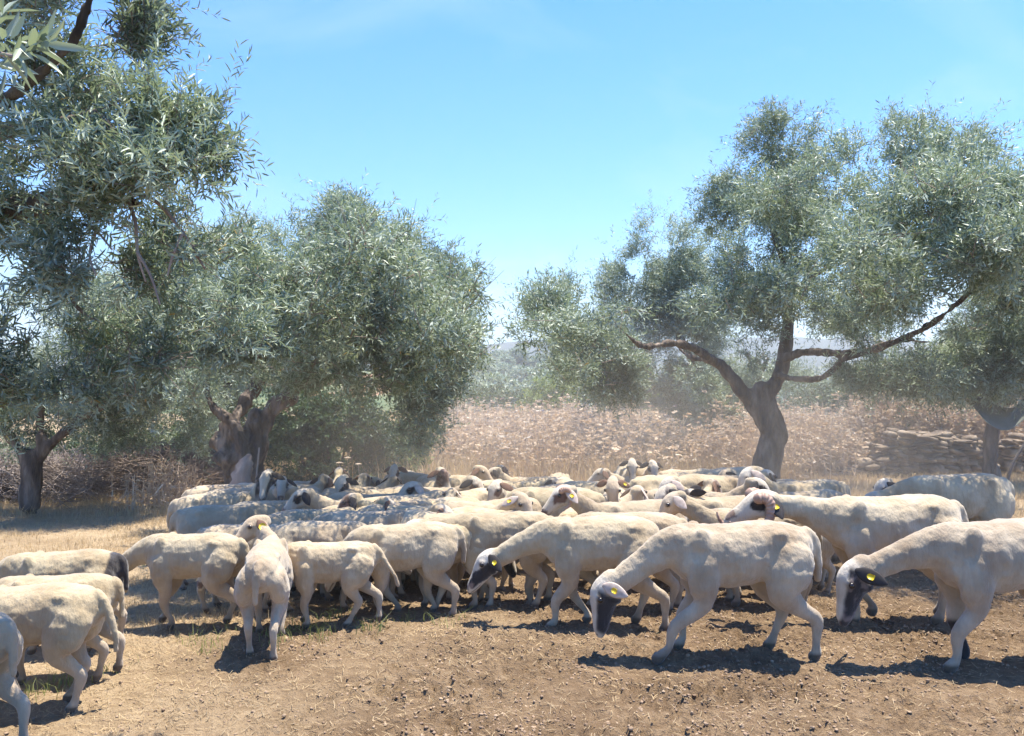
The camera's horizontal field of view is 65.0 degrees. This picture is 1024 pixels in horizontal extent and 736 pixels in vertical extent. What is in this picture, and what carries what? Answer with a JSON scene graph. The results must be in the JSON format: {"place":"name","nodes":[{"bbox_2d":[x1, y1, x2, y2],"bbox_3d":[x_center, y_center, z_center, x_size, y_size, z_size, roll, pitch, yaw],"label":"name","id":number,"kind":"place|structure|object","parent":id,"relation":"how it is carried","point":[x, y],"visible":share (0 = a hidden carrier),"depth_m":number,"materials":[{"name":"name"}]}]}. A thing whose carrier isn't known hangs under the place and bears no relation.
{"place":"outdoors","nodes":[
{"label":"outdoors","id":0,"kind":"place"},
{"bbox_2d":[0,0,86,94],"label":"olive branch","id":1,"kind":"object","parent":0,"point":[38,41],"visible":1,"depth_m":1.22,"materials":[{"name":"green plant"}]},
{"bbox_2d":[21,564,472,701],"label":"green grass","id":2,"kind":"structure","parent":0,"point":[60,682],"depth_m":4.50,"materials":[{"name":"plant"}]},
{"bbox_2d":[69,406,886,481],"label":"dry grass","id":3,"kind":"structure","parent":0,"point":[459,467],"depth_m":13.26,"materials":[{"name":"plant"}]},
{"bbox_2d":[0,336,958,391],"bbox_3d":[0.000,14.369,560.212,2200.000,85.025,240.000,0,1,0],"label":"mountains","id":4,"kind":"structure","parent":0,"point":[823,344],"depth_m":523.28,"materials":[{"name":"grey"}]},
{"bbox_2d":[0,370,1023,735],"bbox_3d":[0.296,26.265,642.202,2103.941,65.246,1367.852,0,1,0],"label":"ground","id":5,"kind":"structure","parent":0,"point":[914,700],"depth_m":4.03,"materials":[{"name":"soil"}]},
{"bbox_2d":[0,612,30,735],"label":"sheep","id":6,"kind":"object","parent":5,"relation":"on","point":[11,652],"visible":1,"depth_m":3.22},
{"bbox_2d":[0,582,118,714],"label":"sheep","id":7,"kind":"object","parent":5,"relation":"on","point":[61,623],"visible":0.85,"depth_m":3.55},
{"bbox_2d":[0,573,124,685],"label":"sheep","id":8,"kind":"object","parent":5,"relation":"on","point":[111,587],"visible":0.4,"depth_m":3.94},
{"bbox_2d":[0,548,128,654],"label":"sheep","id":9,"kind":"object","parent":5,"relation":"on","point":[87,560],"visible":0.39,"depth_m":4.30},
{"bbox_2d":[0,438,133,510],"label":"brush pile","id":10,"kind":"object","parent":5,"relation":"on","point":[60,480],"visible":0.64,"depth_m":10.78,"materials":[{"name":"plant"}]},
{"bbox_2d":[32,422,188,457],"bbox_3d":[-7.039,1.437,14.231,3.185,1.122,1.730,0,1,0],"label":"shrub","id":11,"kind":"object","parent":5,"relation":"on","point":[75,445],"visible":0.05,"depth_m":13.91,"materials":[{"name":"green plant"}]},
{"bbox_2d":[0,248,245,514],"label":"olive tree","id":12,"kind":"object","parent":5,"relation":"on","point":[116,424],"visible":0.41,"depth_m":9.65,"materials":[{"name":"green plant"}]},
{"bbox_2d":[50,436,223,500],"bbox_3d":[-5.216,1.522,11.924,2.491,1.291,3.100,0,1,0],"label":"brush pile","id":13,"kind":"object","parent":5,"relation":"on","point":[125,462],"visible":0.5,"depth_m":11.28,"materials":[{"name":"plant"}]},
{"bbox_2d":[0,495,293,632],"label":"dry grass","id":14,"kind":"structure","parent":5,"relation":"on","point":[147,532],"depth_m":8.13,"materials":[{"name":"plant"}]},
{"bbox_2d":[104,445,205,510],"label":"dry weeds","id":15,"kind":"object","parent":5,"relation":"on","point":[166,488],"visible":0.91,"depth_m":10.07,"materials":[{"name":"plant"}]},
{"bbox_2d":[0,0,331,454],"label":"olive tree","id":16,"kind":"object","parent":5,"relation":"on","point":[152,135],"visible":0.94,"depth_m":3.00,"materials":[{"name":"green plant"}]},
{"bbox_2d":[122,532,249,629],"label":"sheep","id":17,"kind":"object","parent":5,"relation":"on","point":[215,561],"visible":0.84,"depth_m":4.67},
{"bbox_2d":[107,197,297,465],"bbox_3d":[-4.625,-0.325,12.428,2.914,4.799,2.659,1,1,37],"label":"olive tree","id":18,"kind":"object","parent":5,"relation":"on","point":[237,386],"visible":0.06,"depth_m":12.37,"materials":[{"name":"green plant"}]},
{"bbox_2d":[181,483,255,496],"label":"sheep","id":19,"kind":"object","parent":5,"relation":"on","point":[200,489],"visible":0.12,"depth_m":7.39},
{"bbox_2d":[169,502,278,589],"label":"sheep","id":20,"kind":"object","parent":5,"relation":"on","point":[192,520],"visible":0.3,"depth_m":5.80},
{"bbox_2d":[166,469,284,528],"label":"sheep","id":21,"kind":"object","parent":5,"relation":"on","point":[259,491],"visible":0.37,"depth_m":6.65},
{"bbox_2d":[166,381,299,470],"bbox_3d":[-4.890,1.046,13.979,2.663,1.851,1.532,0,1,0],"label":"shrub","id":22,"kind":"object","parent":5,"relation":"on","point":[253,406],"visible":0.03,"depth_m":13.90,"materials":[{"name":"green plant"}]},
{"bbox_2d":[195,524,277,613],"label":"sheep","id":23,"kind":"object","parent":5,"relation":"on","point":[232,529],"visible":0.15,"depth_m":5.10},
{"bbox_2d":[197,487,283,505],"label":"sheep","id":24,"kind":"object","parent":5,"relation":"on","point":[212,497],"visible":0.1,"depth_m":6.64},
{"bbox_2d":[229,454,252,483],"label":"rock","id":25,"kind":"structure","parent":5,"relation":"on","point":[242,472],"depth_m":8.16,"materials":[{"name":"grey stone"}]},
{"bbox_2d":[197,509,310,601],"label":"sheep","id":26,"kind":"object","parent":5,"relation":"on","point":[281,517],"visible":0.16,"depth_m":5.46},
{"bbox_2d":[233,515,293,660],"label":"sheep","id":27,"kind":"object","parent":5,"relation":"on","point":[268,567],"visible":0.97,"depth_m":4.21},
{"bbox_2d":[239,476,296,500],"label":"sheep","id":28,"kind":"object","parent":5,"relation":"on","point":[280,489],"visible":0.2,"depth_m":7.20},
{"bbox_2d":[234,500,312,511],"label":"sheep","id":29,"kind":"object","parent":5,"relation":"on","point":[279,505],"visible":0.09,"depth_m":6.19},
{"bbox_2d":[308,474,333,494],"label":"sheep","id":30,"kind":"object","parent":5,"relation":"on","point":[321,482],"visible":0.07,"depth_m":7.27},
{"bbox_2d":[153,167,509,483],"bbox_3d":[-1.928,0.021,7.270,3.852,4.081,4.407,0,1,0],"label":"olive tree","id":31,"kind":"object","parent":5,"relation":"on","point":[362,267],"visible":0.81,"depth_m":6.63,"materials":[{"name":"green plant"}]},
{"bbox_2d":[265,540,399,628],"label":"sheep","id":32,"kind":"object","parent":5,"relation":"on","point":[350,565],"visible":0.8,"depth_m":4.65},
{"bbox_2d":[284,477,381,499],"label":"sheep","id":33,"kind":"object","parent":5,"relation":"on","point":[291,490],"visible":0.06,"depth_m":7.44},
{"bbox_2d":[257,384,412,484],"bbox_3d":[-2.810,1.129,12.733,2.587,1.974,1.963,0,1,0],"label":"shrub","id":34,"kind":"object","parent":5,"relation":"on","point":[302,435],"visible":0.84,"depth_m":12.30,"materials":[{"name":"green plant"}]},
{"bbox_2d":[323,467,350,491],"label":"sheep","id":35,"kind":"object","parent":5,"relation":"on","point":[338,471],"visible":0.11,"depth_m":7.80},
{"bbox_2d":[270,520,411,612],"bbox_3d":[-1.119,1.266,5.187,0.939,0.581,0.288,0,1,-10],"label":"sheep","id":36,"kind":"object","parent":5,"relation":"on","point":[316,531],"visible":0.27,"depth_m":5.08},
{"bbox_2d":[290,497,395,594],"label":"sheep","id":37,"kind":"object","parent":5,"relation":"on","point":[385,501],"visible":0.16,"depth_m":5.76},
{"bbox_2d":[281,488,415,510],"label":"sheep","id":38,"kind":"object","parent":5,"relation":"on","point":[308,497],"visible":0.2,"depth_m":6.10},
{"bbox_2d":[328,473,374,498],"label":"sheep","id":39,"kind":"object","parent":5,"relation":"on","point":[364,479],"visible":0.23,"depth_m":7.29},
{"bbox_2d":[333,474,375,491],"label":"sheep","id":40,"kind":"object","parent":5,"relation":"on","point":[341,483],"visible":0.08,"depth_m":7.01},
{"bbox_2d":[320,475,402,496],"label":"sheep","id":41,"kind":"object","parent":5,"relation":"on","point":[392,481],"visible":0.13,"depth_m":7.37},
{"bbox_2d":[360,484,403,494],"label":"sheep","id":42,"kind":"object","parent":5,"relation":"on","point":[390,490],"visible":0.09,"depth_m":7.10},
{"bbox_2d":[313,504,452,600],"bbox_3d":[-0.862,1.266,5.533,1.048,0.648,0.317,0,1,-8],"label":"sheep","id":43,"kind":"object","parent":5,"relation":"on","point":[391,516],"visible":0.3,"depth_m":5.45},
{"bbox_2d":[324,521,466,616],"bbox_3d":[-0.725,1.262,5.007,0.885,0.600,0.304,0,1,-7],"label":"sheep","id":44,"kind":"object","parent":5,"relation":"on","point":[430,548],"visible":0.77,"depth_m":4.92},
{"bbox_2d":[358,498,432,583],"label":"sheep","id":45,"kind":"object","parent":5,"relation":"on","point":[410,502],"visible":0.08,"depth_m":5.92},
{"bbox_2d":[337,493,458,592],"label":"sheep","id":46,"kind":"object","parent":5,"relation":"on","point":[355,500],"visible":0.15,"depth_m":5.84},
{"bbox_2d":[384,464,413,484],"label":"sheep","id":47,"kind":"object","parent":5,"relation":"on","point":[393,469],"visible":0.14,"depth_m":8.33},
{"bbox_2d":[383,472,436,483],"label":"sheep","id":48,"kind":"object","parent":5,"relation":"on","point":[409,477],"visible":0.09,"depth_m":8.55},
{"bbox_2d":[380,410,446,472],"bbox_3d":[-1.816,1.242,13.344,1.466,1.362,1.289,0,1,0],"label":"shrub","id":49,"kind":"object","parent":5,"relation":"on","point":[413,465],"visible":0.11,"depth_m":13.21,"materials":[{"name":"green plant"}]},
{"bbox_2d":[395,490,445,501],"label":"sheep","id":50,"kind":"object","parent":5,"relation":"on","point":[434,494],"visible":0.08,"depth_m":6.44},
{"bbox_2d":[369,524,496,611],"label":"sheep","id":51,"kind":"object","parent":5,"relation":"on","point":[425,584],"visible":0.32,"depth_m":5.09},
{"bbox_2d":[416,467,450,487],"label":"sheep","id":52,"kind":"object","parent":5,"relation":"on","point":[441,479],"visible":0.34,"depth_m":7.82},
{"bbox_2d":[414,488,460,586],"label":"sheep","id":53,"kind":"object","parent":5,"relation":"on","point":[451,492],"visible":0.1,"depth_m":6.49},
{"bbox_2d":[394,475,483,492],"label":"sheep","id":54,"kind":"object","parent":5,"relation":"on","point":[470,482],"visible":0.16,"depth_m":7.11},
{"bbox_2d":[397,481,487,500],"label":"sheep","id":55,"kind":"object","parent":5,"relation":"on","point":[416,487],"visible":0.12,"depth_m":6.66},
{"bbox_2d":[409,496,478,582],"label":"sheep","id":56,"kind":"object","parent":5,"relation":"on","point":[435,502],"visible":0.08,"depth_m":6.19},
{"bbox_2d":[396,509,516,600],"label":"sheep","id":57,"kind":"object","parent":5,"relation":"on","point":[456,571],"visible":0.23,"depth_m":5.46},
{"bbox_2d":[449,465,492,487],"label":"sheep","id":58,"kind":"object","parent":5,"relation":"on","point":[480,472],"visible":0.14,"depth_m":8.39},
{"bbox_2d":[407,511,554,609],"bbox_3d":[-0.234,1.241,5.205,1.118,0.623,0.315,0,1,-3],"label":"sheep","id":59,"kind":"object","parent":5,"relation":"on","point":[490,530],"visible":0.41,"depth_m":5.12},
{"bbox_2d":[433,491,532,510],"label":"sheep","id":60,"kind":"object","parent":5,"relation":"on","point":[519,501],"visible":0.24,"depth_m":5.76},
{"bbox_2d":[452,506,516,589],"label":"sheep","id":61,"kind":"object","parent":5,"relation":"on","point":[471,509],"visible":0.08,"depth_m":5.73},
{"bbox_2d":[454,380,529,413],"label":"shrub","id":62,"kind":"object","parent":5,"relation":"on","point":[494,393],"visible":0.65,"depth_m":43.62,"materials":[{"name":"green plant"}]},
{"bbox_2d":[466,369,524,412],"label":"hill olive tree","id":63,"kind":"object","parent":5,"relation":"on","point":[504,381],"visible":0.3,"depth_m":60.40,"materials":[{"name":"green plant"}]},
{"bbox_2d":[486,479,513,500],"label":"sheep","id":64,"kind":"object","parent":5,"relation":"on","point":[496,488],"visible":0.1,"depth_m":6.60},
{"bbox_2d":[495,361,518,375],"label":"hill olive tree","id":65,"kind":"object","parent":5,"relation":"on","point":[506,367],"visible":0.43,"depth_m":139.24,"materials":[{"name":"green plant"}]},
{"bbox_2d":[476,497,541,511],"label":"sheep","id":66,"kind":"object","parent":5,"relation":"on","point":[536,506],"visible":0.12,"depth_m":6.28},
{"bbox_2d":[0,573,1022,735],"bbox_3d":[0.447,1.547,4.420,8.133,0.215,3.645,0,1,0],"label":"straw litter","id":67,"kind":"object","parent":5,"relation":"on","point":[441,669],"visible":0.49,"depth_m":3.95,"materials":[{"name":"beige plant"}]},
{"bbox_2d":[4,569,1023,735],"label":"soil clods","id":68,"kind":"object","parent":5,"relation":"on","point":[642,701],"visible":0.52,"depth_m":4.00,"materials":[{"name":"soil"}]},
{"bbox_2d":[483,467,549,481],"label":"sheep","id":69,"kind":"object","parent":5,"relation":"on","point":[496,473],"visible":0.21,"depth_m":8.68},
{"bbox_2d":[508,345,530,365],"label":"hill olive tree","id":70,"kind":"object","parent":5,"relation":"on","point":[518,357],"visible":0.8,"depth_m":180.71,"materials":[{"name":"green plant"}]},
{"bbox_2d":[482,477,558,487],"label":"sheep","id":71,"kind":"object","parent":5,"relation":"on","point":[546,482],"visible":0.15,"depth_m":8.04},
{"bbox_2d":[507,364,535,382],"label":"hill olive tree","id":72,"kind":"object","parent":5,"relation":"on","point":[522,373],"visible":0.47,"depth_m":128.76,"materials":[{"name":"green plant"}]},
{"bbox_2d":[507,372,584,412],"bbox_3d":[1.948,1.421,40.049,4.413,2.721,3.115,0,1,0],"label":"shrub","id":73,"kind":"object","parent":5,"relation":"on","point":[547,388],"visible":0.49,"depth_m":39.84,"materials":[{"name":"green plant"}]},
{"bbox_2d":[517,363,590,413],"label":"hill olive tree","id":74,"kind":"object","parent":5,"relation":"on","point":[527,382],"visible":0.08,"depth_m":59.56,"materials":[{"name":"green plant"}]},
{"bbox_2d":[504,487,607,516],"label":"sheep","id":75,"kind":"object","parent":5,"relation":"on","point":[541,495],"visible":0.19,"depth_m":6.33},
{"bbox_2d":[524,558,598,605],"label":"sheep","id":76,"kind":"object","parent":5,"relation":"on","point":[590,577],"visible":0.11,"depth_m":5.23},
{"bbox_2d":[550,472,572,483],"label":"sheep","id":77,"kind":"object","parent":5,"relation":"on","point":[562,477],"visible":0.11,"depth_m":8.10},
{"bbox_2d":[467,514,669,631],"bbox_3d":[0.325,1.199,4.744,1.183,0.672,0.342,0,1,3],"label":"sheep","id":78,"kind":"object","parent":5,"relation":"on","point":[569,547],"visible":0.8,"depth_m":4.64},
{"bbox_2d":[560,481,628,493],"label":"sheep","id":79,"kind":"object","parent":5,"relation":"on","point":[590,485],"visible":0.06,"depth_m":7.53},
{"bbox_2d":[558,485,647,517],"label":"sheep","id":80,"kind":"object","parent":5,"relation":"on","point":[636,492],"visible":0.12,"depth_m":6.21},
{"bbox_2d":[596,475,629,501],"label":"sheep","id":81,"kind":"object","parent":5,"relation":"on","point":[613,491],"visible":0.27,"depth_m":6.30},
{"bbox_2d":[587,468,640,482],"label":"sheep","id":82,"kind":"object","parent":5,"relation":"on","point":[599,474],"visible":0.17,"depth_m":8.78},
{"bbox_2d":[541,484,690,521],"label":"sheep","id":83,"kind":"object","parent":5,"relation":"on","point":[571,496],"visible":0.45,"depth_m":5.64},
{"bbox_2d":[613,458,641,480],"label":"sheep","id":84,"kind":"object","parent":5,"relation":"on","point":[629,467],"visible":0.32,"depth_m":8.83},
{"bbox_2d":[472,390,785,476],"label":"dry stalks","id":85,"kind":"object","parent":5,"relation":"on","point":[542,436],"visible":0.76,"depth_m":13.25,"materials":[{"name":"plant"}]},
{"bbox_2d":[575,511,687,608],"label":"sheep","id":86,"kind":"object","parent":5,"relation":"on","point":[670,578],"visible":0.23,"depth_m":5.06},
{"bbox_2d":[636,459,662,475],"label":"sheep","id":87,"kind":"object","parent":5,"relation":"on","point":[652,468],"visible":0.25,"depth_m":8.74},
{"bbox_2d":[426,391,884,480],"bbox_3d":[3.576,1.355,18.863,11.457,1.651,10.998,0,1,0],"label":"dry weeds","id":88,"kind":"object","parent":5,"relation":"on","point":[465,433],"visible":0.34,"depth_m":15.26,"materials":[{"name":"plant"}]},
{"bbox_2d":[627,472,688,490],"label":"sheep","id":89,"kind":"object","parent":5,"relation":"on","point":[648,482],"visible":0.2,"depth_m":7.51},
{"bbox_2d":[658,476,726,492],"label":"sheep","id":90,"kind":"object","parent":5,"relation":"on","point":[674,480],"visible":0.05,"depth_m":6.48},
{"bbox_2d":[683,485,707,498],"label":"sheep","id":91,"kind":"object","parent":5,"relation":"on","point":[696,491],"visible":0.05,"depth_m":5.91},
{"bbox_2d":[654,483,744,587],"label":"sheep","id":92,"kind":"object","parent":5,"relation":"on","point":[731,502],"visible":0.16,"depth_m":5.82},
{"bbox_2d":[573,189,835,451],"bbox_3d":[3.561,-0.586,15.085,4.964,5.428,2.758,0,1,0],"label":"olive tree","id":93,"kind":"object","parent":5,"relation":"on","point":[670,284],"visible":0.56,"depth_m":14.59,"materials":[{"name":"green plant"}]},
{"bbox_2d":[590,520,822,664],"bbox_3d":[1.015,1.159,4.208,1.217,0.724,0.368,0,1,-2],"label":"sheep","id":94,"kind":"object","parent":5,"relation":"on","point":[773,564],"visible":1,"depth_m":4.11},
{"bbox_2d":[646,477,769,498],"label":"sheep","id":95,"kind":"object","parent":5,"relation":"on","point":[755,482],"visible":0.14,"depth_m":6.33},
{"bbox_2d":[697,478,721,492],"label":"sheep","id":96,"kind":"object","parent":5,"relation":"on","point":[711,484],"visible":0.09,"depth_m":6.78},
{"bbox_2d":[678,469,776,492],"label":"sheep","id":97,"kind":"object","parent":5,"relation":"on","point":[727,483],"visible":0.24,"depth_m":7.23},
{"bbox_2d":[706,466,763,474],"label":"sheep","id":98,"kind":"object","parent":5,"relation":"on","point":[735,470],"visible":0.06,"depth_m":7.88},
{"bbox_2d":[659,490,822,607],"bbox_3d":[1.473,1.178,5.252,1.059,0.740,0.316,0,1,8],"label":"sheep","id":99,"kind":"object","parent":5,"relation":"on","point":[674,502],"visible":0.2,"depth_m":5.25},
{"bbox_2d":[483,79,1023,479],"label":"olive tree","id":100,"kind":"object","parent":5,"relation":"on","point":[972,218],"visible":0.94,"depth_m":8.49,"materials":[{"name":"green plant"}]},
{"bbox_2d":[712,508,807,601],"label":"sheep","id":101,"kind":"object","parent":5,"relation":"on","point":[729,597],"visible":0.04,"depth_m":5.31},
{"bbox_2d":[776,384,803,412],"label":"hill olive tree","id":102,"kind":"object","parent":5,"relation":"on","point":[781,397],"visible":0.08,"depth_m":66.52,"materials":[{"name":"green plant"}]},
{"bbox_2d":[737,466,850,495],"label":"sheep","id":103,"kind":"object","parent":5,"relation":"on","point":[795,486],"visible":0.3,"depth_m":6.92},
{"bbox_2d":[778,489,842,560],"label":"sheep","id":104,"kind":"object","parent":5,"relation":"on","point":[824,493],"visible":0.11,"depth_m":6.87},
{"bbox_2d":[817,536,835,592],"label":"sheep","id":105,"kind":"object","parent":5,"relation":"on","point":[828,552],"visible":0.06,"depth_m":5.57},
{"bbox_2d":[781,370,897,414],"bbox_3d":[15.713,1.389,37.959,6.546,2.637,3.879,0,1,0],"label":"shrub","id":106,"kind":"object","parent":5,"relation":"on","point":[827,397],"visible":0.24,"depth_m":37.75,"materials":[{"name":"green plant"}]},
{"bbox_2d":[716,487,968,624],"bbox_3d":[1.991,1.124,4.815,1.463,0.795,0.392,0,1,0],"label":"sheep","id":107,"kind":"object","parent":5,"relation":"on","point":[847,527],"visible":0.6,"depth_m":4.71},
{"bbox_2d":[873,478,894,490],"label":"sheep","id":108,"kind":"object","parent":5,"relation":"on","point":[882,483],"visible":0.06,"depth_m":6.68},
{"bbox_2d":[793,276,1022,476],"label":"olive tree","id":109,"kind":"object","parent":5,"relation":"on","point":[989,441],"visible":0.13,"depth_m":12.10,"materials":[{"name":"green plant"}]},
{"bbox_2d":[966,395,1023,430],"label":"tarp","id":110,"kind":"object","parent":109,"relation":"hanging from","point":[1004,421],"visible":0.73,"depth_m":10.19,"materials":[{"name":"fabric"}]},
{"bbox_2d":[835,428,1000,477],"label":"stone wall","id":111,"kind":"structure","parent":5,"relation":"on","point":[928,452],"depth_m":13.51,"materials":[{"name":"stone"}]},
{"bbox_2d":[831,386,1023,466],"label":"dry stalks","id":112,"kind":"object","parent":5,"relation":"on","point":[974,425],"visible":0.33,"depth_m":14.80,"materials":[{"name":"plant"}]},
{"bbox_2d":[836,517,1023,672],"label":"sheep","id":113,"kind":"object","parent":5,"relation":"on","point":[974,566],"visible":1,"depth_m":4.04},
{"bbox_2d":[864,473,1014,521],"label":"sheep","id":114,"kind":"object","parent":5,"relation":"on","point":[983,497],"visible":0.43,"depth_m":6.39},
{"bbox_2d":[997,433,1023,476],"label":"stone wall","id":115,"kind":"structure","parent":5,"relation":"on","point":[1011,444],"depth_m":13.56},
{"bbox_2d":[0,469,1023,518],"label":"dry grass","id":116,"kind":"structure","parent":0,"point":[1012,480],"depth_m":10.74,"materials":[{"name":"plant"}]},
{"bbox_2d":[0,0,1023,347],"label":"sky","id":117,"kind":"structure","parent":0,"point":[538,128],"materials":[{"name":"blue"}]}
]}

